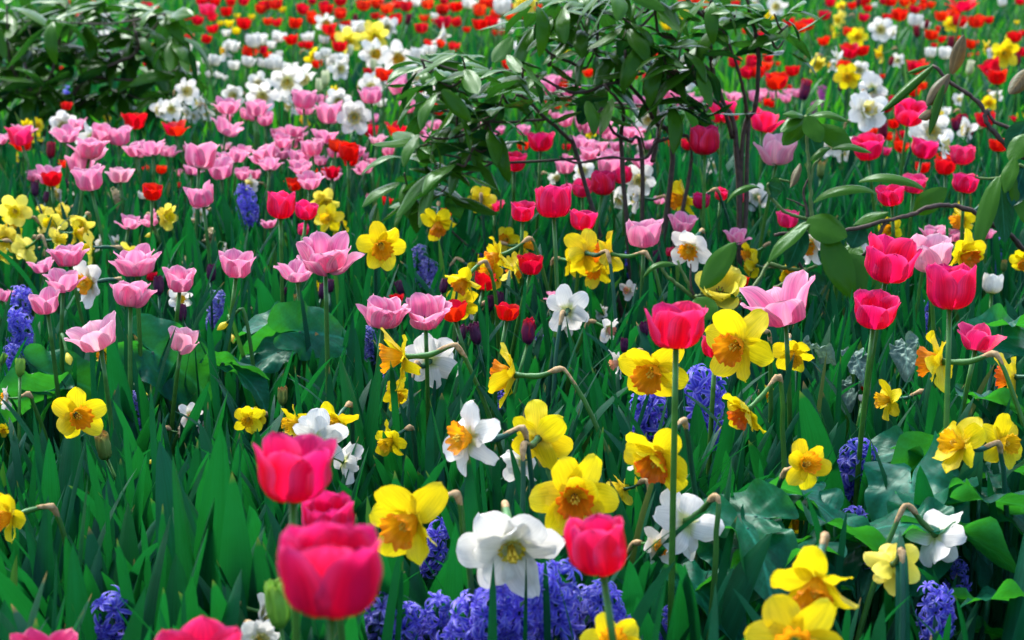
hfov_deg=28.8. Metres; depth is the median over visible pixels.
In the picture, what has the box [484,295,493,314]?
purple tulip bud
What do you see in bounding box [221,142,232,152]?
pink tulip
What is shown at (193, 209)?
daffodil
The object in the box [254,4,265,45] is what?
orange red tulip
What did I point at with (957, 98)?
daffodil
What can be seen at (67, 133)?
pink tulip
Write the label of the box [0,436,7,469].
tulip leaf clump
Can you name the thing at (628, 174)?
hot pink tulip
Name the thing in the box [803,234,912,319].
daffodil
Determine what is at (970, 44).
red tulip
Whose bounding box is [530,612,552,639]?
hyacinth
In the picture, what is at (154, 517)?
tulip leaf clump
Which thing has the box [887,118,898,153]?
red tulip
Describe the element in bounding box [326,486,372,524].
tulip leaf clump
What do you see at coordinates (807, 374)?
daffodil leaf clump
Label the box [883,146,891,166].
rose pink tulip
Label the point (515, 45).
white tulip
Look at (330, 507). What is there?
hot pink tulip
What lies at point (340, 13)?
orange red tulip
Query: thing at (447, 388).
daffodil leaf clump
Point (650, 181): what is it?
daffodil
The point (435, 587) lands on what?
tulip leaf clump
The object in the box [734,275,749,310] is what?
red tulip
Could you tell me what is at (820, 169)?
green tulip bud
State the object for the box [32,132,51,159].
daffodil
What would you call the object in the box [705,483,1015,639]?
arum plant
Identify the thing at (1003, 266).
green tulip bud
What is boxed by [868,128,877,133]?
red tulip
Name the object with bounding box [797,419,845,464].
tulip leaf clump
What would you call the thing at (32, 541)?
tulip leaf clump
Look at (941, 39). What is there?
red tulip
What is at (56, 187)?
daffodil
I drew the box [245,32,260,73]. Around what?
white tulip
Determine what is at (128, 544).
tulip leaf clump
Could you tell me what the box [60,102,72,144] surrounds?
orange red tulip
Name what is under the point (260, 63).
white tulip
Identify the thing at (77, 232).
daffodil
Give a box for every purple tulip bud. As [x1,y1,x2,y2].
[30,180,42,213]
[43,191,48,206]
[153,275,163,317]
[179,303,186,326]
[206,263,215,331]
[301,283,323,364]
[328,278,333,313]
[394,280,406,329]
[439,277,447,336]
[454,324,468,360]
[468,321,490,408]
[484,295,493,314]
[494,291,503,327]
[610,337,627,418]
[639,320,648,415]
[653,250,659,290]
[838,82,850,134]
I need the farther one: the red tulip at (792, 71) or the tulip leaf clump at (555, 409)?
the red tulip at (792, 71)
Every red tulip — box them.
[9,136,33,163]
[41,171,61,257]
[58,160,68,189]
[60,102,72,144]
[121,112,146,198]
[132,182,164,281]
[141,2,152,23]
[146,272,156,297]
[156,165,166,184]
[161,119,203,180]
[191,15,203,55]
[196,0,205,26]
[201,34,211,90]
[206,24,218,72]
[207,12,217,46]
[210,0,219,23]
[220,6,232,19]
[226,0,240,40]
[236,17,251,93]
[238,0,248,43]
[242,45,258,91]
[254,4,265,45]
[257,45,267,71]
[258,0,271,51]
[263,17,271,39]
[263,52,271,77]
[268,0,281,30]
[271,18,282,47]
[283,34,297,62]
[283,177,300,256]
[289,17,301,61]
[296,3,309,54]
[298,41,302,66]
[302,41,312,55]
[306,9,322,50]
[308,0,316,41]
[310,138,346,201]
[311,60,322,78]
[319,0,328,4]
[319,4,333,47]
[319,23,337,72]
[324,166,339,199]
[327,31,338,52]
[332,41,346,80]
[334,0,346,21]
[334,7,346,31]
[338,19,350,26]
[339,141,363,300]
[344,155,358,222]
[355,0,370,20]
[361,67,372,142]
[361,124,378,177]
[370,0,382,19]
[370,12,378,21]
[375,67,392,129]
[379,2,395,16]
[382,196,392,204]
[384,121,406,180]
[388,13,401,38]
[389,293,406,424]
[390,0,401,39]
[400,0,412,41]
[414,23,427,47]
[418,14,430,39]
[421,0,433,39]
[423,39,433,57]
[428,103,445,146]
[431,19,435,38]
[435,5,447,47]
[435,15,450,50]
[436,39,445,52]
[437,4,449,16]
[440,0,449,29]
[444,299,516,433]
[447,1,462,42]
[447,41,460,126]
[451,16,464,53]
[455,271,496,361]
[462,27,470,54]
[467,301,518,478]
[472,3,486,51]
[472,18,488,64]
[473,252,542,386]
[479,0,490,60]
[484,15,498,67]
[489,0,493,40]
[490,9,500,45]
[502,59,508,119]
[506,13,514,36]
[517,142,528,152]
[558,81,567,130]
[562,143,570,150]
[582,69,592,89]
[630,76,638,118]
[681,138,689,166]
[728,56,741,91]
[731,0,739,34]
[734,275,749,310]
[740,54,756,135]
[740,65,752,111]
[748,64,765,77]
[760,98,770,135]
[762,61,772,97]
[763,54,772,61]
[765,71,788,132]
[767,99,774,113]
[782,17,794,52]
[785,65,799,110]
[787,84,794,110]
[794,21,808,88]
[798,18,817,110]
[817,35,830,109]
[818,10,831,56]
[825,0,835,61]
[836,59,850,113]
[837,26,852,83]
[839,42,859,110]
[846,1,856,22]
[857,0,864,28]
[857,45,868,132]
[858,13,869,27]
[862,0,870,41]
[862,4,871,27]
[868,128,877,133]
[879,0,885,16]
[882,13,891,48]
[884,99,892,139]
[885,0,896,13]
[885,132,895,146]
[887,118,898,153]
[888,95,904,165]
[891,7,907,66]
[894,140,909,166]
[896,130,905,160]
[899,0,909,56]
[900,88,920,130]
[904,4,921,55]
[906,58,929,100]
[915,161,929,228]
[918,3,927,58]
[918,82,926,101]
[921,158,955,234]
[925,29,938,62]
[928,1,935,17]
[930,26,939,64]
[931,42,937,75]
[934,11,949,47]
[936,152,950,159]
[937,36,946,78]
[944,0,978,73]
[947,8,960,35]
[950,14,967,106]
[966,39,978,82]
[967,14,985,86]
[974,111,995,158]
[975,138,1005,193]
[978,56,999,112]
[985,16,993,45]
[986,69,1007,131]
[1007,31,1021,73]
[1012,47,1023,115]
[1015,0,1023,20]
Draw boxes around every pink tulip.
[0,133,7,165]
[0,288,10,325]
[4,124,74,207]
[8,286,97,443]
[10,627,77,639]
[11,124,37,180]
[26,169,37,207]
[26,257,53,347]
[31,268,85,449]
[34,164,61,207]
[35,136,109,267]
[46,242,106,369]
[49,123,81,205]
[49,128,62,159]
[64,152,101,264]
[64,310,124,484]
[68,117,86,128]
[70,163,110,305]
[77,122,115,193]
[105,167,134,232]
[106,125,132,200]
[108,243,176,422]
[109,280,156,422]
[114,213,142,242]
[122,139,144,212]
[134,139,177,251]
[138,208,163,248]
[155,615,241,639]
[160,145,182,216]
[162,265,195,456]
[168,325,203,479]
[175,169,181,181]
[183,164,203,188]
[183,179,222,314]
[185,141,219,305]
[198,3,215,94]
[203,248,258,426]
[208,156,232,239]
[211,96,240,152]
[211,116,243,150]
[215,151,234,208]
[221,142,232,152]
[222,114,232,121]
[222,146,259,215]
[233,166,253,240]
[237,144,251,190]
[240,107,247,126]
[244,99,272,170]
[246,110,258,148]
[247,141,274,191]
[247,199,318,386]
[250,169,260,198]
[252,430,336,639]
[254,156,283,262]
[257,111,273,143]
[257,190,294,407]
[260,219,276,289]
[270,128,284,137]
[272,131,297,192]
[273,259,316,436]
[274,170,328,243]
[275,144,291,176]
[277,518,382,639]
[279,124,307,177]
[282,149,316,230]
[286,138,322,254]
[287,158,311,223]
[289,160,311,222]
[290,139,297,170]
[291,88,316,189]
[292,131,308,149]
[294,106,314,158]
[296,231,395,409]
[297,223,308,240]
[301,490,354,639]
[303,155,346,199]
[311,129,338,191]
[313,294,411,486]
[314,100,342,154]
[317,94,327,151]
[321,167,342,187]
[327,148,339,165]
[351,160,372,210]
[355,145,365,198]
[358,85,381,158]
[358,152,368,192]
[366,158,375,190]
[368,113,378,208]
[369,134,388,192]
[382,147,393,167]
[386,73,406,100]
[399,100,414,125]
[404,292,464,442]
[413,126,426,162]
[420,129,431,165]
[426,120,441,129]
[475,200,535,326]
[486,151,535,252]
[492,200,503,236]
[494,125,504,137]
[517,124,530,170]
[527,131,554,253]
[535,182,571,413]
[541,78,555,130]
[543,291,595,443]
[544,74,560,120]
[551,112,558,138]
[554,160,576,183]
[557,114,572,153]
[558,87,571,144]
[561,70,575,129]
[562,154,572,157]
[563,513,626,639]
[564,111,573,155]
[569,209,597,366]
[570,178,591,209]
[571,146,598,207]
[573,134,594,154]
[575,116,588,154]
[575,123,590,136]
[589,121,612,178]
[590,141,609,169]
[591,170,624,291]
[596,152,625,242]
[600,148,618,154]
[602,127,616,146]
[610,141,623,151]
[613,165,637,336]
[619,124,645,162]
[626,218,663,329]
[627,132,646,196]
[632,154,653,168]
[633,95,644,110]
[642,141,651,156]
[644,301,771,639]
[648,210,698,294]
[654,196,664,219]
[663,90,672,108]
[666,247,673,261]
[676,94,694,133]
[689,335,774,486]
[690,124,719,236]
[692,191,709,235]
[693,96,702,102]
[707,100,736,241]
[715,186,727,241]
[723,227,752,266]
[724,91,741,126]
[736,209,807,333]
[739,270,830,456]
[740,132,797,312]
[748,90,765,146]
[750,107,785,242]
[760,88,767,110]
[769,91,781,112]
[778,93,792,119]
[782,89,791,111]
[792,88,799,110]
[808,232,922,435]
[819,289,900,625]
[843,132,884,240]
[852,97,926,224]
[868,262,983,639]
[875,184,918,343]
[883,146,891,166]
[888,173,927,238]
[897,136,938,236]
[901,321,1006,430]
[910,232,961,412]
[918,228,959,320]
[919,225,953,343]
[949,144,975,265]
[952,172,992,278]
[982,229,996,298]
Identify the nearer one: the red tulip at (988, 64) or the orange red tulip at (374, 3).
the red tulip at (988, 64)
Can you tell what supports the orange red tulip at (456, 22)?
on the ground
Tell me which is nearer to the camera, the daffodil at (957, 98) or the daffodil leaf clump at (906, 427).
the daffodil leaf clump at (906, 427)
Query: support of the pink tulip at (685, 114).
on the ground
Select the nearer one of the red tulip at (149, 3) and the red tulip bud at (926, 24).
the red tulip bud at (926, 24)
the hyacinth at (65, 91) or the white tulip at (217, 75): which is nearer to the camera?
the hyacinth at (65, 91)
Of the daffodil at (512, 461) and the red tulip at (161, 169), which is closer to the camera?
the daffodil at (512, 461)
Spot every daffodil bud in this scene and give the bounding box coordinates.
[60,333,72,372]
[145,226,177,252]
[217,307,259,408]
[227,314,234,343]
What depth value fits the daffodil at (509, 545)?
2.20 m
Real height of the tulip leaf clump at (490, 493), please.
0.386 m
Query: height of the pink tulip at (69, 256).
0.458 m
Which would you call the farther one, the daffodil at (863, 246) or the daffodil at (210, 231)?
the daffodil at (210, 231)
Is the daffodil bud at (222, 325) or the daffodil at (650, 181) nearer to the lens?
the daffodil bud at (222, 325)
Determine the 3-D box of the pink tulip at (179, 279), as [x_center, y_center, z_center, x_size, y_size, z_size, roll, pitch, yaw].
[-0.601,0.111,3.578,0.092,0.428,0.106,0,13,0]
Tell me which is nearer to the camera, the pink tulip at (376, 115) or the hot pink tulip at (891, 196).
the hot pink tulip at (891, 196)
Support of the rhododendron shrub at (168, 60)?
on the ground
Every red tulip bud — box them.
[46,141,55,187]
[352,14,357,20]
[398,13,411,67]
[854,0,860,25]
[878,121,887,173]
[882,56,894,85]
[913,24,919,59]
[917,19,929,57]
[944,35,954,74]
[1015,53,1023,98]
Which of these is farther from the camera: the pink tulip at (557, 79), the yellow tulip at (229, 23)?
the yellow tulip at (229, 23)
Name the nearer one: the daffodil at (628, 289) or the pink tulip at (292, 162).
the daffodil at (628, 289)
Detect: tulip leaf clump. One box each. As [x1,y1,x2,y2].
[0,412,94,494]
[0,430,26,533]
[0,432,40,473]
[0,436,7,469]
[0,515,170,639]
[0,518,39,564]
[0,533,38,581]
[0,600,83,639]
[2,489,26,556]
[4,536,61,579]
[8,550,61,617]
[15,471,30,503]
[16,470,135,555]
[24,507,155,622]
[25,478,29,493]
[32,477,87,602]
[38,434,97,585]
[39,383,120,493]
[45,595,112,629]
[53,437,153,546]
[56,594,91,634]
[64,503,144,639]
[64,527,84,576]
[77,575,198,639]
[78,511,120,533]
[82,390,168,470]
[84,477,153,571]
[90,546,103,597]
[93,458,125,520]
[101,450,146,538]
[104,371,140,430]
[114,542,155,596]
[121,544,252,639]
[142,498,214,581]
[149,423,164,479]
[149,498,196,556]
[154,526,208,639]
[155,426,264,616]
[172,453,275,622]
[172,569,241,629]
[178,339,221,406]
[178,591,209,617]
[192,538,276,631]
[199,423,240,477]
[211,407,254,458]
[212,392,227,444]
[221,580,225,599]
[226,583,362,639]
[230,448,325,489]
[241,447,263,525]
[246,502,300,560]
[289,613,301,639]
[297,509,358,526]
[299,502,391,619]
[313,616,358,639]
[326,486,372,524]
[337,617,367,639]
[339,355,477,507]
[351,447,368,510]
[359,615,365,639]
[380,396,459,470]
[387,471,446,610]
[389,393,485,579]
[403,455,545,581]
[403,521,478,639]
[404,499,504,593]
[409,561,429,639]
[442,550,448,566]
[446,399,530,511]
[449,322,472,394]
[461,451,498,502]
[485,465,503,510]
[505,399,586,485]
[539,513,608,629]
[560,567,662,639]
[564,550,659,580]
[610,560,693,639]
[667,383,778,483]
[675,431,744,559]
[705,459,731,620]
[748,423,837,510]
[791,316,851,419]
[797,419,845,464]
[799,381,864,635]
[845,298,902,376]
[845,497,893,619]
[850,381,890,521]
[865,341,937,442]
[879,312,909,418]
[889,357,1023,463]
[910,601,977,639]
[931,396,974,434]
[936,332,996,380]
[984,460,1021,547]
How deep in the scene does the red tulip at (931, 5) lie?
11.20 m
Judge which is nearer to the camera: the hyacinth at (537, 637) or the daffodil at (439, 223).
the hyacinth at (537, 637)
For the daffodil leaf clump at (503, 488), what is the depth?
2.98 m
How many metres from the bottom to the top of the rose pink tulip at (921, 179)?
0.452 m
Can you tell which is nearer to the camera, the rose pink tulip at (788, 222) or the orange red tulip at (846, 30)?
the rose pink tulip at (788, 222)
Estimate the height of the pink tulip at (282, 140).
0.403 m
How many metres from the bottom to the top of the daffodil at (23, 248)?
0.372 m
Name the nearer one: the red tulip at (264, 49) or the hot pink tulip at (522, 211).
the hot pink tulip at (522, 211)
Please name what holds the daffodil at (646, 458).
on the ground
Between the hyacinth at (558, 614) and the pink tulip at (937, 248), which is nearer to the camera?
the hyacinth at (558, 614)
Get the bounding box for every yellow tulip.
[217,20,223,39]
[224,20,233,39]
[231,27,248,75]
[248,14,255,30]
[278,6,288,35]
[660,22,671,44]
[695,265,746,392]
[764,10,774,70]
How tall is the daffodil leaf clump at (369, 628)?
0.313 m
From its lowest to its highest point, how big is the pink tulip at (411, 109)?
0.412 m
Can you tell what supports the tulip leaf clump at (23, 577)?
on the ground
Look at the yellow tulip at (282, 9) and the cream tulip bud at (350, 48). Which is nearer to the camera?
the cream tulip bud at (350, 48)
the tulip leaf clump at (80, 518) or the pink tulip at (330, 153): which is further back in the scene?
the pink tulip at (330, 153)
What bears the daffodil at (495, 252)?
on the ground
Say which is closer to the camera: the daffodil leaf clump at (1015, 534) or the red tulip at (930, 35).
the daffodil leaf clump at (1015, 534)
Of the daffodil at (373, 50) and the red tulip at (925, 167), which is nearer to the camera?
the red tulip at (925, 167)
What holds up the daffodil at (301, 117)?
on the ground
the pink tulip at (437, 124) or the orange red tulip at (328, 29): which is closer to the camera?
the pink tulip at (437, 124)
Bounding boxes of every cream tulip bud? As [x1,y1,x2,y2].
[314,78,322,137]
[321,69,329,152]
[347,44,353,94]
[370,58,382,131]
[959,59,974,113]
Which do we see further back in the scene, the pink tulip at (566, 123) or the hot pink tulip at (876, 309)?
the pink tulip at (566, 123)
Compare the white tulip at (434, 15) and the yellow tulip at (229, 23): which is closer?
the yellow tulip at (229, 23)
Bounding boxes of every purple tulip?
[513,316,535,396]
[797,78,811,145]
[951,118,959,142]
[956,113,967,139]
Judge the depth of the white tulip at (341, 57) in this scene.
7.54 m
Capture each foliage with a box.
[0,0,1023,175]
[0,108,1023,639]
[0,117,1023,639]
[1,63,1023,639]
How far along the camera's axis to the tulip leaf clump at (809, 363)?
3.76 m
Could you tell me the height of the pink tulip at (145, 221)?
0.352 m
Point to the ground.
(480, 236)
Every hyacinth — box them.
[2,285,80,367]
[3,334,45,435]
[5,305,49,368]
[62,85,77,119]
[90,585,131,639]
[108,187,119,210]
[133,390,192,446]
[206,290,243,411]
[234,183,282,242]
[357,300,386,377]
[363,591,396,639]
[371,508,449,586]
[391,244,427,291]
[392,601,423,639]
[415,563,559,639]
[416,590,452,639]
[420,258,484,327]
[436,583,520,639]
[436,589,482,639]
[456,389,503,412]
[530,558,585,639]
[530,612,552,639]
[560,584,595,639]
[582,579,705,636]
[620,393,667,442]
[624,250,628,306]
[659,568,709,639]
[661,363,727,450]
[786,430,877,501]
[816,85,827,107]
[842,505,894,638]
[909,574,980,639]
[924,300,928,320]
[925,313,935,348]
[939,544,997,639]
[995,237,1002,274]
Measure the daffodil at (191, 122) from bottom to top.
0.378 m
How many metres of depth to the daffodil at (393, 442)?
2.98 m
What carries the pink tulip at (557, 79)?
on the ground
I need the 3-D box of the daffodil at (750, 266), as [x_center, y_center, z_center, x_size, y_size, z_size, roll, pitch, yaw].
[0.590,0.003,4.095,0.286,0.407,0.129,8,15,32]
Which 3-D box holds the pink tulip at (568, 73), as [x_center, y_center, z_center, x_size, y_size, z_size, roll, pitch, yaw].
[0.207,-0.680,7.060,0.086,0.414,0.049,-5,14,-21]
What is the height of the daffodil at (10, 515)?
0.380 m
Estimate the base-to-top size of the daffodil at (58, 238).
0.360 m
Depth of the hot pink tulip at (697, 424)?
3.03 m
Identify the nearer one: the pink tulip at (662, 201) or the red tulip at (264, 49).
the pink tulip at (662, 201)
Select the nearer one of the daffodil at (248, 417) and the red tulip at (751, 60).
the daffodil at (248, 417)
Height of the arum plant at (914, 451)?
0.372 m
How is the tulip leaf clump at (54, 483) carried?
on the ground
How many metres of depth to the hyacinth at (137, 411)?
3.40 m
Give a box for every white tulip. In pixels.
[98,30,109,35]
[101,13,109,52]
[138,190,145,208]
[201,57,212,136]
[202,54,221,131]
[205,71,216,116]
[206,71,222,136]
[220,29,234,57]
[225,39,240,83]
[227,60,239,114]
[240,55,255,126]
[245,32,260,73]
[252,32,268,74]
[256,57,264,70]
[264,57,272,72]
[266,40,275,53]
[267,56,288,121]
[269,54,279,70]
[270,30,286,79]
[276,50,282,56]
[282,61,297,67]
[300,31,313,62]
[314,51,323,93]
[315,34,329,80]
[319,47,331,129]
[323,57,332,85]
[329,53,342,125]
[335,54,348,131]
[339,24,356,32]
[351,20,364,33]
[376,98,386,155]
[410,0,420,40]
[411,47,424,100]
[422,44,436,119]
[425,12,438,55]
[462,0,476,39]
[493,0,511,40]
[496,19,504,63]
[513,41,522,115]
[856,394,862,427]
[871,2,876,13]
[907,13,923,79]
[921,21,930,58]
[925,47,936,92]
[938,46,951,127]
[941,107,951,127]
[959,22,967,73]
[982,273,1003,307]
[998,0,1008,30]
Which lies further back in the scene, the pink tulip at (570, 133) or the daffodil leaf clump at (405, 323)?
the pink tulip at (570, 133)
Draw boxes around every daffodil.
[0,194,74,281]
[0,224,56,316]
[0,226,67,337]
[0,234,97,326]
[0,238,65,325]
[0,249,33,319]
[0,386,47,442]
[0,387,150,484]
[0,423,10,462]
[0,490,197,609]
[2,202,91,267]
[19,118,32,182]
[32,117,43,149]
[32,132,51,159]
[33,246,45,259]
[36,204,47,213]
[37,200,123,244]
[40,220,83,286]
[49,110,76,153]
[50,182,74,200]
[54,187,74,201]
[55,205,72,219]
[56,202,67,217]
[69,211,95,264]
[73,260,200,387]
[75,121,116,187]
[79,234,101,251]
[80,230,149,313]
[96,347,106,363]
[111,235,131,282]
[121,237,191,283]
[140,203,177,242]
[149,98,183,156]
[158,97,182,151]
[163,289,192,316]
[163,423,179,436]
[169,103,194,143]
[172,78,198,121]
[172,507,268,621]
[173,421,203,450]
[175,358,331,440]
[176,218,214,256]
[178,402,202,436]
[182,102,211,133]
[186,61,199,119]
[187,109,200,144]
[191,96,225,115]
[192,207,224,241]
[192,441,363,530]
[199,105,218,121]
[217,241,226,251]
[219,40,247,77]
[221,85,253,148]
[241,619,279,639]
[245,174,266,191]
[246,71,273,108]
[246,82,278,135]
[254,407,268,428]
[271,66,304,138]
[274,88,287,127]
[280,408,348,526]
[281,390,419,483]
[282,63,315,126]
[282,95,322,154]
[287,333,457,502]
[297,329,407,423]
[298,47,317,65]
[299,111,328,147]
[310,166,346,214]
[314,203,384,281]
[315,13,333,51]
[317,85,338,126]
[321,401,383,491]
[323,58,348,126]
[326,88,351,136]
[329,220,348,234]
[334,26,360,92]
[336,100,371,145]
[347,230,479,331]
[353,73,382,141]
[355,221,405,341]
[358,38,389,151]
[360,20,388,112]
[369,482,561,631]
[371,66,394,105]
[375,404,424,472]
[379,17,397,38]
[379,327,601,482]
[382,64,423,121]
[383,39,414,120]
[399,201,474,292]
[400,251,521,347]
[403,500,564,618]
[412,25,450,118]
[413,86,438,152]
[430,285,502,368]
[442,400,565,565]
[445,259,549,394]
[448,226,547,290]
[449,399,572,619]
[451,186,538,295]
[467,312,580,410]
[469,301,494,324]
[478,244,548,338]
[482,284,616,432]
[484,236,629,377]
[488,342,733,499]
[498,227,523,293]
[500,445,587,588]
[505,269,545,303]
[507,279,617,404]
[513,0,537,67]
[529,453,677,590]
[534,248,582,324]
[540,171,559,186]
[541,228,634,418]
[555,561,675,639]
[573,160,597,210]
[577,265,617,370]
[585,132,595,138]
[587,304,607,320]
[592,230,664,303]
[593,471,711,585]
[602,417,707,562]
[606,474,770,621]
[608,319,711,490]
[614,186,633,220]
[616,488,736,639]
[618,348,756,487]
[619,280,637,300]
[624,417,776,585]
[626,165,655,252]
[628,185,695,251]
[636,111,657,195]
[660,65,694,112]
[661,9,688,44]
[671,179,783,279]
[671,228,769,324]
[682,309,793,482]
[697,439,831,528]
[706,158,716,183]
[722,374,858,533]
[733,531,859,621]
[741,241,776,261]
[744,251,846,328]
[744,594,841,639]
[749,183,767,250]
[752,0,774,51]
[757,385,767,402]
[760,264,795,287]
[767,0,787,72]
[768,326,861,406]
[771,495,966,639]
[782,519,803,533]
[800,53,826,85]
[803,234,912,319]
[804,46,842,101]
[822,0,845,23]
[824,143,840,171]
[828,59,850,129]
[831,32,838,56]
[832,152,848,163]
[833,10,855,28]
[833,63,860,126]
[840,90,887,184]
[842,228,985,423]
[847,27,867,62]
[854,60,868,124]
[858,71,887,131]
[861,243,867,251]
[863,531,940,639]
[868,17,892,72]
[873,379,984,462]
[874,45,904,81]
[878,217,911,298]
[882,25,898,64]
[892,53,903,80]
[902,129,949,174]
[908,127,917,172]
[911,114,953,176]
[915,330,1023,431]
[932,417,1009,639]
[940,108,961,137]
[943,17,958,32]
[949,93,962,116]
[949,202,1023,273]
[954,352,1023,424]
[956,39,990,92]
[957,117,996,156]
[957,413,1021,471]
[978,88,1002,152]
[981,94,995,159]
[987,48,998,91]
[991,38,1019,110]
[1009,250,1023,308]
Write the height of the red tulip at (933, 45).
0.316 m
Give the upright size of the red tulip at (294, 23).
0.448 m
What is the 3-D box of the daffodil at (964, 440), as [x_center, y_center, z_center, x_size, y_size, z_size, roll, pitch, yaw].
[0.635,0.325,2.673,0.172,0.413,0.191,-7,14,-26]
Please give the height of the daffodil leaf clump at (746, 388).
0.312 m
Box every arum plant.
[0,343,100,447]
[118,313,269,430]
[233,300,346,436]
[660,549,853,639]
[696,473,868,605]
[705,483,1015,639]
[803,331,919,423]
[848,303,1023,481]
[851,544,1023,639]
[863,411,1023,639]
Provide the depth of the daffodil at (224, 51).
8.09 m
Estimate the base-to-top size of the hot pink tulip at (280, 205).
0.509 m
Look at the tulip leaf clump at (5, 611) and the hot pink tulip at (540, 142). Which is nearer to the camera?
the tulip leaf clump at (5, 611)
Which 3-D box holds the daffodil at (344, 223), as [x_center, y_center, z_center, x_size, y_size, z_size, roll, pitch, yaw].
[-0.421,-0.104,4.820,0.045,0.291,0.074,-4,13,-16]
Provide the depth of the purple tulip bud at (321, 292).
3.98 m
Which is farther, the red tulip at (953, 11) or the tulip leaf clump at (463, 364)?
the red tulip at (953, 11)
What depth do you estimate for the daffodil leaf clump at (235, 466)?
2.82 m
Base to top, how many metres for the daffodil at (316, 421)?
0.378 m
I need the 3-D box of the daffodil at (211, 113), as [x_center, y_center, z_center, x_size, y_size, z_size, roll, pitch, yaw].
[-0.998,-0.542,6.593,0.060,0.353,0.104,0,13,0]
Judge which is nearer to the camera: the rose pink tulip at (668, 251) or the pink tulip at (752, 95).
the rose pink tulip at (668, 251)
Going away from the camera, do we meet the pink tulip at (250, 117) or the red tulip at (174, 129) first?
the red tulip at (174, 129)
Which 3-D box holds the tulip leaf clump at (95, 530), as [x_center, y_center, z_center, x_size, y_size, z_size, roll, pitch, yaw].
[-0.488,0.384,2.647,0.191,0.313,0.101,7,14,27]
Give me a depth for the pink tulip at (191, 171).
5.10 m
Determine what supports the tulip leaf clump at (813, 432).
on the ground
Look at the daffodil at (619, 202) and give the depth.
4.89 m
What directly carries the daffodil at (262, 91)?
on the ground
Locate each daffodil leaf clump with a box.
[0,604,150,639]
[9,417,83,502]
[16,309,71,449]
[25,573,47,630]
[69,385,156,563]
[82,435,189,481]
[184,420,263,510]
[211,350,293,440]
[217,562,366,639]
[262,542,302,639]
[274,617,374,633]
[307,626,312,639]
[330,329,406,430]
[348,309,407,406]
[386,339,399,378]
[391,451,503,575]
[401,363,518,447]
[434,480,526,564]
[447,397,563,514]
[459,284,535,394]
[468,307,568,388]
[484,430,529,508]
[498,554,630,639]
[514,310,597,390]
[534,456,689,577]
[542,386,585,459]
[567,473,689,597]
[570,326,631,439]
[572,350,700,416]
[578,429,708,535]
[584,442,752,583]
[586,295,676,426]
[612,402,721,526]
[620,372,766,441]
[791,370,815,428]
[803,333,892,443]
[811,350,945,416]
[815,357,926,440]
[849,596,909,639]
[903,387,962,432]
[904,379,919,427]
[906,409,1019,546]
[915,596,967,639]
[917,567,1008,639]
[919,400,988,431]
[984,444,1022,559]
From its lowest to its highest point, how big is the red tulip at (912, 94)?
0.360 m
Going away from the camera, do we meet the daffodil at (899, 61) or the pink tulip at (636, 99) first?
the pink tulip at (636, 99)
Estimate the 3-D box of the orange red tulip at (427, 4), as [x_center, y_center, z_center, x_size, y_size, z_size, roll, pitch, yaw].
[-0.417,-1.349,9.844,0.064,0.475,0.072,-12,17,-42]
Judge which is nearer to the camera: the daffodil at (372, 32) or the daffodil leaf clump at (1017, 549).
the daffodil leaf clump at (1017, 549)
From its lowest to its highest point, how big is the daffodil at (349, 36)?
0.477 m
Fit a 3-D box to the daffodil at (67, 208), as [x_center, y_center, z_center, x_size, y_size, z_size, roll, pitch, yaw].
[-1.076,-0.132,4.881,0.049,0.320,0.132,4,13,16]
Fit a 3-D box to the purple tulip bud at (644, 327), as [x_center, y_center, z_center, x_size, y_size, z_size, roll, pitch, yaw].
[0.234,0.163,3.558,0.018,0.334,0.018,0,13,0]
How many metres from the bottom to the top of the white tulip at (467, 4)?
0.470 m
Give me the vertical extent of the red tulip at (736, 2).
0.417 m
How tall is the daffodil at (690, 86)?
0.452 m
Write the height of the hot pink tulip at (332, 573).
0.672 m
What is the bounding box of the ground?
[16,18,937,639]
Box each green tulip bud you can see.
[0,353,7,372]
[15,357,25,440]
[94,430,115,479]
[264,576,291,639]
[277,386,287,432]
[817,160,825,184]
[1000,259,1006,299]
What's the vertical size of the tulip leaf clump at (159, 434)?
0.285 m
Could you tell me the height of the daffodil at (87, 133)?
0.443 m
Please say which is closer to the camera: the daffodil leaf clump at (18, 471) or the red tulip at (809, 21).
the daffodil leaf clump at (18, 471)
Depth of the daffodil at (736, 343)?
2.87 m
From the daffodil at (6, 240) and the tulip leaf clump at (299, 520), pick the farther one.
the daffodil at (6, 240)
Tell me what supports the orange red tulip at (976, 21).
on the ground
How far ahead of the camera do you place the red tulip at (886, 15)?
9.75 m
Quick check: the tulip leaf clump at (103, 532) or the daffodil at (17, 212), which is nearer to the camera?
the tulip leaf clump at (103, 532)
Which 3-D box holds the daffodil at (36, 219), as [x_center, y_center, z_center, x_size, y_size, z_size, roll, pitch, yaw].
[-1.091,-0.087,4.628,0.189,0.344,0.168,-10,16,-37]
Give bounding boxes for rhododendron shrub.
[0,0,216,145]
[361,0,830,317]
[643,34,1023,319]
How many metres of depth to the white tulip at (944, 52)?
7.70 m
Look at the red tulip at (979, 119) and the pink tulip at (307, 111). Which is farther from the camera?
the pink tulip at (307, 111)
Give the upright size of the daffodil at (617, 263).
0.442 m
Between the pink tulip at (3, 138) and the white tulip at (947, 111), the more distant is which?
the white tulip at (947, 111)
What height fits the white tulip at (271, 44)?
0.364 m
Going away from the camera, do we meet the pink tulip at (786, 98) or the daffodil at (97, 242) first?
the daffodil at (97, 242)
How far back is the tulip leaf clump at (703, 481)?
2.95 m
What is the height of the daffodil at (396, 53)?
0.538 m
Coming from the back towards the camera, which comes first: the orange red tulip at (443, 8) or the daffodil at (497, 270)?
the orange red tulip at (443, 8)
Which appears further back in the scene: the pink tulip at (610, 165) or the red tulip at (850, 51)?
the red tulip at (850, 51)
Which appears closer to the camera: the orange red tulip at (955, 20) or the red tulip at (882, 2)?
the orange red tulip at (955, 20)

